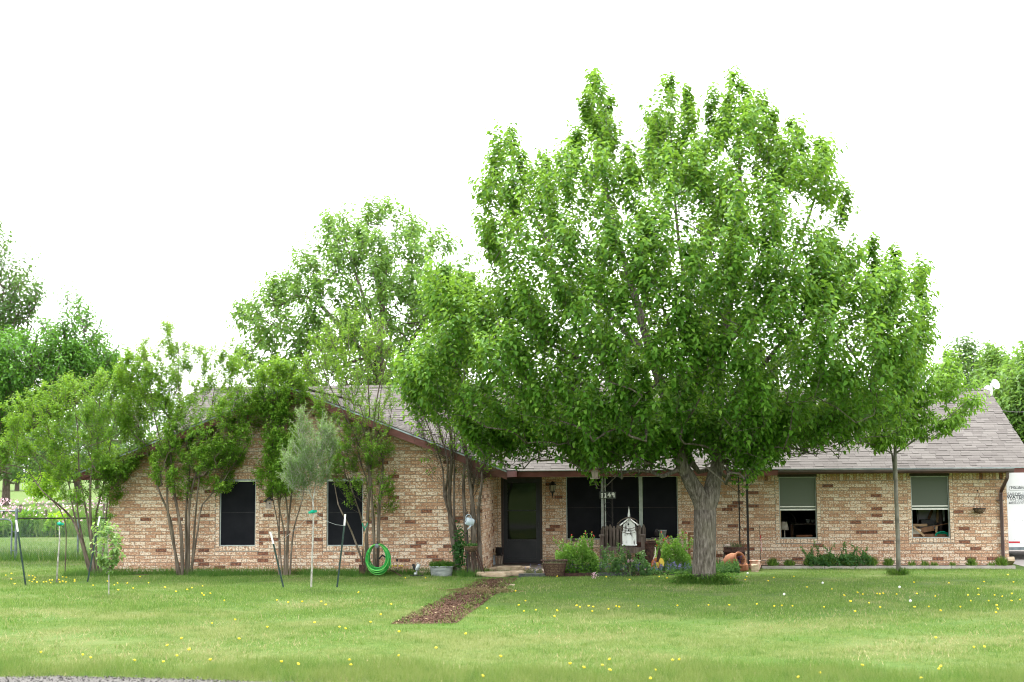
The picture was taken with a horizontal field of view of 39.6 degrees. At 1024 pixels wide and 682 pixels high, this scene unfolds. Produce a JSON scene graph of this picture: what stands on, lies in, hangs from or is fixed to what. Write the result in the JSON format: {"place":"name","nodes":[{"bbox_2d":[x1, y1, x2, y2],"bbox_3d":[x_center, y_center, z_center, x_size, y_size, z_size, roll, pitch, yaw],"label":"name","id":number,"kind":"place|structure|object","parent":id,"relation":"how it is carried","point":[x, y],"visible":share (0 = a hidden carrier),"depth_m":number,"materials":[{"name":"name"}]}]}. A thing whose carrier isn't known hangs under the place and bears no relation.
{"place":"outdoors","nodes":[
{"label":"outdoors","id":0,"kind":"place"},
{"bbox_2d":[0,538,107,568],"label":"lawn grass","id":1,"kind":"structure","parent":0,"point":[42,561],"depth_m":42.42,"materials":[{"name":"green plant"}]},
{"bbox_2d":[0,675,316,681],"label":"road","id":2,"kind":"structure","parent":0,"point":[53,678],"depth_m":16.02,"materials":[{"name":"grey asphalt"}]},
{"bbox_2d":[391,577,516,623],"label":"path","id":3,"kind":"structure","parent":0,"point":[449,609],"depth_m":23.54,"materials":[{"name":"brown wood"}]},
{"bbox_2d":[493,547,503,565],"bbox_3d":[-0.358,5.238,34.549,0.300,0.450,0.190,-1,-5,5],"label":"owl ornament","id":4,"kind":"object","parent":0,"point":[498,551],"visible":0.98,"depth_m":34.52,"materials":[{"name":"brown wood"}]},
{"bbox_2d":[0,476,1023,681],"bbox_3d":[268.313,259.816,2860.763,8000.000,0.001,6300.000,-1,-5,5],"label":"ground","id":5,"kind":"structure","parent":0,"point":[20,496],"depth_m":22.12,"materials":[{"name":"green plant"}]},
{"bbox_2d":[0,520,13,536],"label":"field bush","id":6,"kind":"object","parent":5,"relation":"on","point":[1,528],"visible":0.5,"depth_m":52.38,"materials":[{"name":"green plant"}]},
{"bbox_2d":[15,520,26,584],"bbox_3d":[-10.247,4.470,29.704,0.294,1.465,0.050,-1,-5,5],"label":"steel post","id":7,"kind":"object","parent":5,"relation":"on","point":[20,552],"visible":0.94,"depth_m":29.69,"materials":[{"name":"green metal"}]},
{"bbox_2d":[9,519,42,536],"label":"field bush","id":8,"kind":"object","parent":5,"relation":"on","point":[19,528],"visible":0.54,"depth_m":52.31,"materials":[{"name":"green plant"}]},
{"bbox_2d":[10,503,44,536],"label":"field bush","id":9,"kind":"object","parent":5,"relation":"on","point":[30,512],"visible":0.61,"depth_m":52.46,"materials":[{"name":"green plant"}]},
{"bbox_2d":[0,213,59,345],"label":"pecan tree","id":10,"kind":"object","parent":5,"relation":"on","point":[15,317],"visible":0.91,"depth_m":45.74,"materials":[{"name":"green plant"}]},
{"bbox_2d":[0,426,61,490],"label":"tree","id":11,"kind":"object","parent":5,"relation":"on","point":[16,487],"visible":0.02,"depth_m":190.73,"materials":[{"name":"green plant"}]},
{"bbox_2d":[0,420,62,504],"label":"tree","id":12,"kind":"object","parent":5,"relation":"on","point":[13,471],"visible":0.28,"depth_m":103.69,"materials":[{"name":"green plant"}]},
{"bbox_2d":[13,469,68,570],"bbox_3d":[-10.915,4.174,33.043,1.234,2.466,0.891,-1,-5,5],"label":"mulberry sapling","id":13,"kind":"object","parent":5,"relation":"on","point":[35,491],"visible":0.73,"depth_m":32.94,"materials":[{"name":"green plant"}]},
{"bbox_2d":[0,504,104,520],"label":"field fence","id":14,"kind":"object","parent":5,"relation":"on","point":[20,510],"visible":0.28,"depth_m":53.59,"materials":[{"name":"grey metal"}]},
{"bbox_2d":[0,544,107,561],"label":"uncut grass","id":15,"kind":"structure","parent":5,"relation":"on","point":[35,556],"depth_m":38.19,"materials":[{"name":"green plant"}]},
{"bbox_2d":[0,503,108,536],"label":"tall meadow","id":16,"kind":"structure","parent":5,"relation":"on","point":[71,532],"depth_m":52.27,"materials":[{"name":"green plant"}]},
{"bbox_2d":[0,497,108,521],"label":"pink wildflowers","id":17,"kind":"object","parent":5,"relation":"on","point":[15,506],"visible":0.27,"depth_m":53.91,"materials":[{"name":"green plant"}]},
{"bbox_2d":[43,509,70,536],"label":"field bush","id":18,"kind":"object","parent":5,"relation":"on","point":[54,516],"visible":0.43,"depth_m":52.26,"materials":[{"name":"green plant"}]},
{"bbox_2d":[56,520,63,581],"bbox_3d":[-9.647,4.492,30.334,0.151,1.326,0.092,1,-5,-17],"label":"post","id":19,"kind":"object","parent":5,"relation":"on","point":[59,523],"visible":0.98,"depth_m":30.32,"materials":[{"name":"white wood"}]},
{"bbox_2d":[14,508,107,558],"bbox_3d":[-11.251,5.227,38.414,4.552,1.443,0.099,-1,-5,5],"label":"chain link fence","id":20,"kind":"object","parent":5,"relation":"on","point":[45,533],"visible":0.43,"depth_m":38.51,"materials":[{"name":"black metal"}]},
{"bbox_2d":[0,518,14,559],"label":"fence gate","id":21,"kind":"structure","parent":20,"relation":"attached to","point":[12,531],"depth_m":38.61,"materials":[{"name":"grey metal"}]},
{"bbox_2d":[0,278,134,472],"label":"locust tree","id":22,"kind":"object","parent":5,"relation":"on","point":[86,356],"visible":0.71,"depth_m":39.08,"materials":[{"name":"green plant"}]},
{"bbox_2d":[0,367,149,573],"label":"crepe myrtle","id":23,"kind":"object","parent":5,"relation":"on","point":[108,469],"visible":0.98,"depth_m":32.44,"materials":[{"name":"green plant"}]},
{"bbox_2d":[24,401,129,502],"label":"tree","id":24,"kind":"object","parent":5,"relation":"on","point":[76,450],"visible":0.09,"depth_m":109.19,"materials":[{"name":"green plant"}]},
{"bbox_2d":[87,516,100,581],"bbox_3d":[-8.981,4.516,30.512,0.293,1.502,0.050,-1,-5,5],"label":"steel post","id":25,"kind":"object","parent":5,"relation":"on","point":[93,550],"visible":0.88,"depth_m":30.50,"materials":[{"name":"green metal"}]},
{"bbox_2d":[47,399,150,487],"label":"tree","id":26,"kind":"object","parent":5,"relation":"on","point":[101,430],"visible":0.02,"depth_m":204.64,"materials":[{"name":"green plant"}]},
{"bbox_2d":[89,519,125,593],"bbox_3d":[-7.688,4.133,27.218,0.685,1.450,0.643,-1,-5,5],"label":"redbud sapling","id":27,"kind":"object","parent":5,"relation":"on","point":[113,553],"visible":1,"depth_m":27.14,"materials":[{"name":"green plant"}]},
{"bbox_2d":[70,365,176,464],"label":"tree","id":28,"kind":"object","parent":5,"relation":"on","point":[113,439],"visible":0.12,"depth_m":95.01,"materials":[{"name":"green plant"}]},
{"bbox_2d":[109,314,263,574],"bbox_3d":[-7.502,2.377,32.585,3.735,6.031,2.014,-1,-5,5],"label":"crepe myrtle","id":29,"kind":"object","parent":5,"relation":"on","point":[209,452],"visible":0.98,"depth_m":32.19,"materials":[{"name":"green plant"}]},
{"bbox_2d":[59,564,489,576],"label":"uncut grass","id":30,"kind":"structure","parent":5,"relation":"on","point":[257,571],"depth_m":32.11,"materials":[{"name":"green plant"}]},
{"bbox_2d":[270,532,283,586],"bbox_3d":[-4.746,4.470,28.789,0.337,1.223,0.050,-1,-5,5],"label":"steel post","id":31,"kind":"object","parent":5,"relation":"on","point":[276,559],"visible":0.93,"depth_m":28.78,"materials":[{"name":"metal"}]},
{"bbox_2d":[245,352,316,574],"bbox_3d":[-5.268,2.794,32.309,1.651,5.108,1.335,-1,-5,5],"label":"crepe myrtle","id":32,"kind":"object","parent":5,"relation":"on","point":[273,465],"visible":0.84,"depth_m":32.17,"materials":[{"name":"green plant"}]},
{"bbox_2d":[275,400,341,586],"bbox_3d":[-4.152,3.079,28.829,1.420,3.791,1.260,-1,-5,5],"label":"olive sapling","id":33,"kind":"object","parent":5,"relation":"on","point":[305,460],"visible":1,"depth_m":28.75,"materials":[{"name":"green plant"}]},
{"bbox_2d":[336,514,345,586],"bbox_3d":[-3.451,4.281,28.693,0.210,1.564,0.050,-1,-5,5],"label":"steel post","id":34,"kind":"object","parent":5,"relation":"on","point":[341,550],"visible":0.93,"depth_m":28.68,"materials":[{"name":"green metal"}]},
{"bbox_2d":[297,297,399,573],"bbox_3d":[-3.627,2.151,32.197,2.511,6.360,1.994,-1,-5,5],"label":"crepe myrtle","id":35,"kind":"object","parent":5,"relation":"on","point":[367,456],"visible":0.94,"depth_m":31.96,"materials":[{"name":"green plant"}]},
{"bbox_2d":[220,193,486,386],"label":"backyard tree","id":36,"kind":"object","parent":5,"relation":"on","point":[382,267],"visible":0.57,"depth_m":44.20,"materials":[{"name":"green plant"}]},
{"bbox_2d":[359,521,367,573],"bbox_3d":[-3.300,4.588,31.601,0.194,1.151,0.036,-1,-5,5],"label":"garden spade","id":37,"kind":"object","parent":5,"relation":"on","point":[361,566],"visible":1,"depth_m":31.57,"materials":[{"name":"brown wood"}]},
{"bbox_2d":[373,541,384,575],"bbox_3d":[-2.954,4.856,31.503,0.250,0.817,0.258,-4,-7,37],"label":"hose stand","id":38,"kind":"object","parent":5,"relation":"on","point":[376,545],"visible":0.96,"depth_m":31.55,"materials":[{"name":"black metal"}]},
{"bbox_2d":[365,543,390,574],"bbox_3d":[-2.954,4.838,31.519,0.596,0.702,0.192,-1,-5,5],"label":"garden hose","id":39,"kind":"object","parent":38,"relation":"hanging from","point":[372,569],"visible":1,"depth_m":31.47,"materials":[{"name":"green rubber"}]},
{"bbox_2d":[428,560,456,575],"bbox_3d":[-1.517,5.037,31.597,0.714,0.395,0.561,-1,-5,5],"label":"galvanised tub","id":40,"kind":"object","parent":5,"relation":"on","point":[441,568],"visible":1,"depth_m":31.43,"materials":[{"name":"metal"}]},
{"bbox_2d":[405,328,498,574],"bbox_3d":[-1.324,2.483,31.928,2.331,5.874,1.424,-1,-5,5],"label":"crepe myrtle","id":41,"kind":"object","parent":5,"relation":"on","point":[457,547],"visible":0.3,"depth_m":31.78,"materials":[{"name":"brown plant"}]},
{"bbox_2d":[463,508,469,570],"bbox_3d":[-0.998,4.432,31.470,0.189,1.528,0.043,-2,-6,21],"label":"shepherd hook","id":42,"kind":"object","parent":5,"relation":"on","point":[467,540],"visible":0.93,"depth_m":31.47,"materials":[{"name":"black metal"}]},
{"bbox_2d":[465,514,474,529],"bbox_3d":[-0.934,3.993,31.434,0.215,0.347,0.191,2,-6,-28],"label":"watering can","id":43,"kind":"object","parent":42,"relation":"hanging from","point":[469,521],"visible":1,"depth_m":31.37,"materials":[{"name":"white metal"}]},
{"bbox_2d":[462,543,485,576],"bbox_3d":[-0.838,4.810,31.319,0.546,0.754,0.313,-1,-5,5],"label":"plant stand","id":44,"kind":"object","parent":5,"relation":"on","point":[470,547],"visible":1,"depth_m":31.27,"materials":[{"name":"metal"}]},
{"bbox_2d":[426,585,524,594],"bbox_3d":[-0.721,4.814,27.450,1.991,0.258,1.542,-1,-5,5],"label":"straw","id":45,"kind":"object","parent":5,"relation":"on","point":[482,589],"visible":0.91,"depth_m":27.26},
{"bbox_2d":[476,571,511,576],"bbox_3d":[-0.391,5.124,31.261,0.786,0.114,0.391,-1,-5,12],"label":"flat stone","id":46,"kind":"object","parent":5,"relation":"on","point":[497,574],"visible":1,"depth_m":31.10,"materials":[{"name":"beige stone"}]},
{"bbox_2d":[497,566,522,570],"bbox_3d":[-0.040,5.153,32.181,0.593,0.131,0.386,-1,-5,5],"label":"flat stone","id":47,"kind":"object","parent":5,"relation":"on","point":[504,568],"visible":0.82,"depth_m":32.01,"materials":[{"name":"beige stone"}]},
{"bbox_2d":[0,647,1023,681],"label":"verge grass","id":48,"kind":"structure","parent":5,"relation":"on","point":[639,672],"depth_m":16.10,"materials":[{"name":"green plant"}]},
{"bbox_2d":[0,572,1023,678],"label":"coarse tufts","id":49,"kind":"object","parent":5,"relation":"on","point":[443,624],"visible":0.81,"depth_m":21.57,"materials":[{"name":"green plant"}]},
{"bbox_2d":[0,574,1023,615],"bbox_3d":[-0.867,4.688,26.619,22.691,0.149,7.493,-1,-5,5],"label":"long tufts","id":50,"kind":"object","parent":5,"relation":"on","point":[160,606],"visible":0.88,"depth_m":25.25,"materials":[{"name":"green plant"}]},
{"bbox_2d":[74,382,1023,572],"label":"brick house","id":51,"kind":"structure","parent":5,"relation":"on","point":[526,517],"depth_m":33.96,"materials":[{"name":"brick"}]},
{"bbox_2d":[220,479,255,545],"bbox_3d":[-6.346,3.978,32.963,0.849,1.531,0.085,-1,-5,5],"label":"window","id":52,"kind":"structure","parent":51,"relation":"in","point":[238,506],"depth_m":32.95,"materials":[{"name":"glass"}]},
{"bbox_2d":[327,479,362,545],"bbox_3d":[-3.836,3.943,32.730,0.840,1.530,0.085,-1,-5,5],"label":"window","id":53,"kind":"structure","parent":51,"relation":"in","point":[334,515],"depth_m":32.71,"materials":[{"name":"glass"}]},
{"bbox_2d":[503,479,539,561],"bbox_3d":[0.240,4.413,34.948,0.896,2.038,0.085,-1,-5,5],"label":"door","id":54,"kind":"structure","parent":51,"relation":"in","point":[521,496],"depth_m":34.97,"materials":[{"name":"black paint"}]},
{"bbox_2d":[599,492,615,498],"bbox_3d":[2.300,3.703,34.172,0.398,0.172,0.037,-1,-5,5],"label":"house number sign","id":55,"kind":"object","parent":51,"relation":"attached to","point":[607,495],"visible":1,"depth_m":34.17,"materials":[{"name":"white metal"}]},
{"bbox_2d":[566,476,677,538],"bbox_3d":[2.687,4.072,34.778,2.720,1.538,0.078,-1,-5,5],"label":"window","id":56,"kind":"structure","parent":51,"relation":"in","point":[658,508],"depth_m":34.77,"materials":[{"name":"glass"}]},
{"bbox_2d":[599,524,645,565],"bbox_3d":[2.620,4.853,33.669,1.099,0.998,0.550,-1,-5,5],"label":"picket bench","id":57,"kind":"object","parent":51,"relation":"on","point":[611,536],"visible":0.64,"depth_m":33.92,"materials":[{"name":"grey wood"}]},
{"bbox_2d":[635,541,657,565],"bbox_3d":[3.176,5.049,33.675,0.600,0.600,0.600,-1,-5,5],"label":"rusty cauldron","id":58,"kind":"object","parent":51,"relation":"on","point":[650,546],"visible":0.44,"depth_m":33.44,"materials":[{"name":"metal"}]},
{"bbox_2d":[651,529,671,538],"bbox_3d":[3.586,4.631,34.178,0.500,0.240,0.400,-1,-5,5],"label":"galvanised pail","id":59,"kind":"object","parent":51,"relation":"on","point":[657,532],"visible":0.94,"depth_m":34.07,"materials":[{"name":"grey metal"}]},
{"bbox_2d":[781,511,795,536],"bbox_3d":[6.865,4.882,35.588,0.555,1.247,0.450,-1,-5,5],"label":"windsor chair","id":60,"kind":"object","parent":51,"relation":"in","point":[790,523],"visible":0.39,"depth_m":35.77,"materials":[{"name":"brown wood"}]},
{"bbox_2d":[777,474,816,537],"bbox_3d":[6.903,3.996,34.387,0.938,1.541,0.142,-1,-5,5],"label":"window","id":61,"kind":"structure","parent":51,"relation":"in","point":[796,491],"depth_m":34.42,"materials":[{"name":"glass"}]},
{"bbox_2d":[787,522,815,536],"bbox_3d":[7.599,5.122,36.430,1.000,0.911,0.700,-1,-5,5],"label":"dining table","id":62,"kind":"object","parent":51,"relation":"in","point":[814,523],"visible":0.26,"depth_m":36.19,"materials":[{"name":"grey wood"}]},
{"bbox_2d":[918,510,935,528],"bbox_3d":[10.350,4.334,35.411,0.455,0.691,0.050,-1,-5,5],"label":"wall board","id":63,"kind":"object","parent":51,"relation":"attached to","point":[923,514],"depth_m":35.39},
{"bbox_2d":[909,473,949,537],"bbox_3d":[10.016,3.947,34.100,0.938,1.537,0.142,-1,-5,5],"label":"window","id":64,"kind":"structure","parent":51,"relation":"in","point":[929,491],"depth_m":34.13,"materials":[{"name":"glass"}]},
{"bbox_2d":[913,532,947,536],"bbox_3d":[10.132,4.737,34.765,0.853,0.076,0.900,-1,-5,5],"label":"work bench","id":65,"kind":"object","parent":51,"relation":"in","point":[929,534],"visible":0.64,"depth_m":34.33,"materials":[{"name":"brown wood"}]},
{"bbox_2d":[919,519,934,523],"bbox_3d":[10.198,4.440,34.937,0.337,0.103,0.300,-1,-5,5],"label":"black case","id":66,"kind":"object","parent":65,"relation":"on","point":[926,521],"visible":1,"depth_m":34.80,"materials":[{"name":"plastic"}]},
{"bbox_2d":[936,510,942,531],"bbox_3d":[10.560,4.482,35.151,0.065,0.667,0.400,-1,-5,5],"label":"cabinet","id":67,"kind":"object","parent":65,"relation":"on","point":[939,522],"visible":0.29,"depth_m":34.97,"materials":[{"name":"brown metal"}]},
{"bbox_2d":[990,379,999,394],"bbox_3d":[12.714,1.267,37.496,0.347,0.522,0.150,0,-5,-4],"label":"satellite dish","id":68,"kind":"object","parent":51,"relation":"attached to","point":[995,383],"visible":0.98,"depth_m":37.51,"materials":[{"name":"white paint"}]},
{"bbox_2d":[541,559,567,575],"bbox_3d":[0.927,4.941,31.072,0.596,0.376,0.402,-1,-5,5],"label":"wire basket planter","id":69,"kind":"object","parent":5,"relation":"on","point":[555,567],"visible":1,"depth_m":30.93,"materials":[{"name":"metal"}]},
{"bbox_2d":[519,571,690,576],"bbox_3d":[2.218,5.138,31.202,4.155,0.134,0.100,0,-5,-5],"label":"bed edging","id":70,"kind":"object","parent":5,"relation":"on","point":[565,574],"visible":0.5,"depth_m":31.10,"materials":[{"name":"stone"}]},
{"bbox_2d":[386,64,945,583],"bbox_3d":[3.121,-0.481,29.367,11.293,10.998,9.116,-1,-5,5],"label":"ash tree","id":71,"kind":"object","parent":5,"relation":"on","point":[754,424],"visible":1,"depth_m":27.06,"materials":[{"name":"green plant"}]},
{"bbox_2d":[660,571,754,585],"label":"trunk sprouts","id":72,"kind":"object","parent":5,"relation":"on","point":[716,579],"visible":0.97,"depth_m":28.62,"materials":[{"name":"green plant"}]},
{"bbox_2d":[748,565,996,567],"bbox_3d":[8.576,5.301,33.436,6.038,0.001,1.185,-1,-5,5],"label":"side bed","id":73,"kind":"object","parent":5,"relation":"on","point":[883,565],"visible":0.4,"depth_m":33.70,"materials":[{"name":"soil"}]},
{"bbox_2d":[765,557,780,565],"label":"strap leaf plant","id":74,"kind":"object","parent":73,"relation":"on","point":[771,562],"visible":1,"depth_m":33.12,"materials":[{"name":"green plant"}]},
{"bbox_2d":[800,540,830,568],"bbox_3d":[7.062,4.999,33.253,0.708,0.699,0.851,-1,-5,5],"label":"mounded plant","id":75,"kind":"object","parent":73,"relation":"on","point":[818,561],"visible":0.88,"depth_m":33.03,"materials":[{"name":"green plant"}]},
{"bbox_2d":[822,542,852,568],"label":"mounded plant","id":76,"kind":"object","parent":73,"relation":"on","point":[841,557],"visible":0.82,"depth_m":32.99,"materials":[{"name":"green plant"}]},
{"bbox_2d":[846,543,874,568],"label":"mounded plant","id":77,"kind":"object","parent":73,"relation":"on","point":[860,561],"visible":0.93,"depth_m":32.94,"materials":[{"name":"green plant"}]},
{"bbox_2d":[882,557,893,565],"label":"strap leaf plant","id":78,"kind":"object","parent":73,"relation":"on","point":[888,562],"visible":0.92,"depth_m":32.88,"materials":[{"name":"green plant"}]},
{"bbox_2d":[966,557,978,565],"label":"strap leaf plant","id":79,"kind":"object","parent":73,"relation":"on","point":[971,562],"visible":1,"depth_m":32.70,"materials":[{"name":"green plant"}]},
{"bbox_2d":[992,556,1010,565],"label":"strap leaf plant","id":80,"kind":"object","parent":73,"relation":"on","point":[1000,561],"visible":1,"depth_m":32.64,"materials":[{"name":"green plant"}]},
{"bbox_2d":[762,566,1015,568],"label":"concrete curb","id":81,"kind":"structure","parent":5,"relation":"on","point":[888,567],"depth_m":32.75,"materials":[{"name":"grey concrete"}]},
{"bbox_2d":[884,566,913,574],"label":"grass tuft","id":82,"kind":"object","parent":5,"relation":"on","point":[901,571],"visible":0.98,"depth_m":30.74,"materials":[{"name":"green plant"}]},
{"bbox_2d":[847,344,990,574],"bbox_3d":[8.816,2.546,31.047,2.827,5.074,2.454,2,-6,-27],"label":"young ash tree","id":83,"kind":"object","parent":5,"relation":"on","point":[955,420],"visible":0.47,"depth_m":30.70,"materials":[{"name":"green plant"}]},
{"bbox_2d":[930,330,985,387],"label":"background tree","id":84,"kind":"object","parent":5,"relation":"on","point":[968,350],"visible":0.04,"depth_m":62.74,"materials":[{"name":"green plant"}]},
{"bbox_2d":[964,338,1022,387],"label":"background tree","id":85,"kind":"object","parent":5,"relation":"on","point":[993,357],"visible":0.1,"depth_m":59.92,"materials":[{"name":"green plant"}]},
{"bbox_2d":[972,338,1023,443],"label":"background tree","id":86,"kind":"object","parent":5,"relation":"on","point":[1008,394],"visible":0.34,"depth_m":51.32,"materials":[{"name":"green plant"}]},
{"label":"flower bed","id":87,"kind":"structure","parent":5,"relation":"on","visible":0},
{"bbox_2d":[524,564,542,572],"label":"ground cover","id":88,"kind":"object","parent":87,"relation":"on","point":[533,570],"visible":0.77,"depth_m":31.39,"materials":[{"name":"green plant"}]},
{"bbox_2d":[552,530,599,574],"bbox_3d":[1.414,4.722,31.591,1.242,1.043,1.062,-1,-5,5],"label":"salvia bush","id":89,"kind":"object","parent":87,"relation":"on","point":[569,553],"visible":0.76,"depth_m":31.36,"materials":[{"name":"green plant"}]},
{"bbox_2d":[598,543,624,575],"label":"bed plant","id":90,"kind":"object","parent":87,"relation":"on","point":[607,559],"visible":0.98,"depth_m":31.18,"materials":[{"name":"green plant"}]},
{"bbox_2d":[587,562,639,574],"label":"ground cover","id":91,"kind":"object","parent":87,"relation":"on","point":[604,570],"visible":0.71,"depth_m":31.34,"materials":[{"name":"green plant"}]},
{"bbox_2d":[607,545,635,575],"bbox_3d":[2.397,4.849,31.318,0.665,0.709,0.596,-1,-5,5],"label":"bed plant","id":92,"kind":"object","parent":87,"relation":"on","point":[621,558],"visible":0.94,"depth_m":31.23,"materials":[{"name":"green plant"}]},
{"bbox_2d":[620,509,638,571],"bbox_3d":[2.589,4.452,31.361,0.422,1.619,0.275,-1,-5,5],"label":"church birdhouse","id":93,"kind":"object","parent":87,"relation":"on","point":[628,540],"visible":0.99,"depth_m":31.28,"materials":[{"name":"white paint"}]},
{"bbox_2d":[623,547,650,575],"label":"bed plant","id":94,"kind":"object","parent":87,"relation":"on","point":[643,561],"visible":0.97,"depth_m":31.32,"materials":[{"name":"green plant"}]},
{"bbox_2d":[651,547,663,568],"bbox_3d":[3.228,4.922,31.549,0.300,0.708,0.080,-1,-5,5],"label":"tin ornament","id":95,"kind":"object","parent":87,"relation":"on","point":[658,560],"visible":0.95,"depth_m":31.52,"materials":[{"name":"orange paint"}]},
{"bbox_2d":[639,561,691,575],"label":"ground cover","id":96,"kind":"object","parent":87,"relation":"on","point":[687,568],"visible":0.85,"depth_m":31.36,"materials":[{"name":"green plant"}]},
{"bbox_2d":[649,531,692,568],"bbox_3d":[3.602,4.748,32.002,1.081,1.032,1.018,-1,-5,5],"label":"salvia bush","id":97,"kind":"object","parent":87,"relation":"on","point":[682,555],"visible":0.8,"depth_m":31.80,"materials":[{"name":"green plant"}]},
{"bbox_2d":[716,559,740,573],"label":"ground cover","id":98,"kind":"object","parent":87,"relation":"on","point":[722,567],"visible":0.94,"depth_m":31.78,"materials":[{"name":"green plant"}]},
{"bbox_2d":[722,542,745,558],"bbox_3d":[5.166,4.972,33.091,0.573,0.662,0.512,3,-6,-31],"label":"iron kettle planter","id":99,"kind":"object","parent":87,"relation":"on","point":[730,548],"visible":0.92,"depth_m":32.97,"materials":[{"name":"black metal"}]},
{"bbox_2d":[723,552,745,567],"bbox_3d":[5.054,5.026,32.365,0.429,0.470,0.556,3,-6,-37],"label":"terracotta jar","id":100,"kind":"object","parent":87,"relation":"on","point":[740,557],"visible":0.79,"depth_m":32.28,"materials":[{"name":"orange ceramic"}]},
{"bbox_2d":[0,614,1023,681],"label":"lawn grass","id":101,"kind":"structure","parent":0,"point":[703,642],"depth_m":19.25,"materials":[{"name":"green plant"}]},
{"bbox_2d":[0,581,1023,681],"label":"dandelions","id":102,"kind":"object","parent":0,"point":[88,638],"depth_m":20.07,"materials":[{"name":"yellow plant"}]},
{"bbox_2d":[0,0,1023,471],"label":"sky","id":103,"kind":"structure","parent":0,"point":[161,158],"materials":[{"name":"white"}]},
{"bbox_2d":[1009,550,1023,565],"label":"driveway","id":104,"kind":"structure","parent":0,"point":[1018,555],"depth_m":36.86,"materials":[{"name":"concrete"}]},
{"bbox_2d":[1006,473,1023,549],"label":"white trailer","id":105,"kind":"object","parent":104,"relation":"on","point":[1015,496],"visible":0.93,"depth_m":35.59,"materials":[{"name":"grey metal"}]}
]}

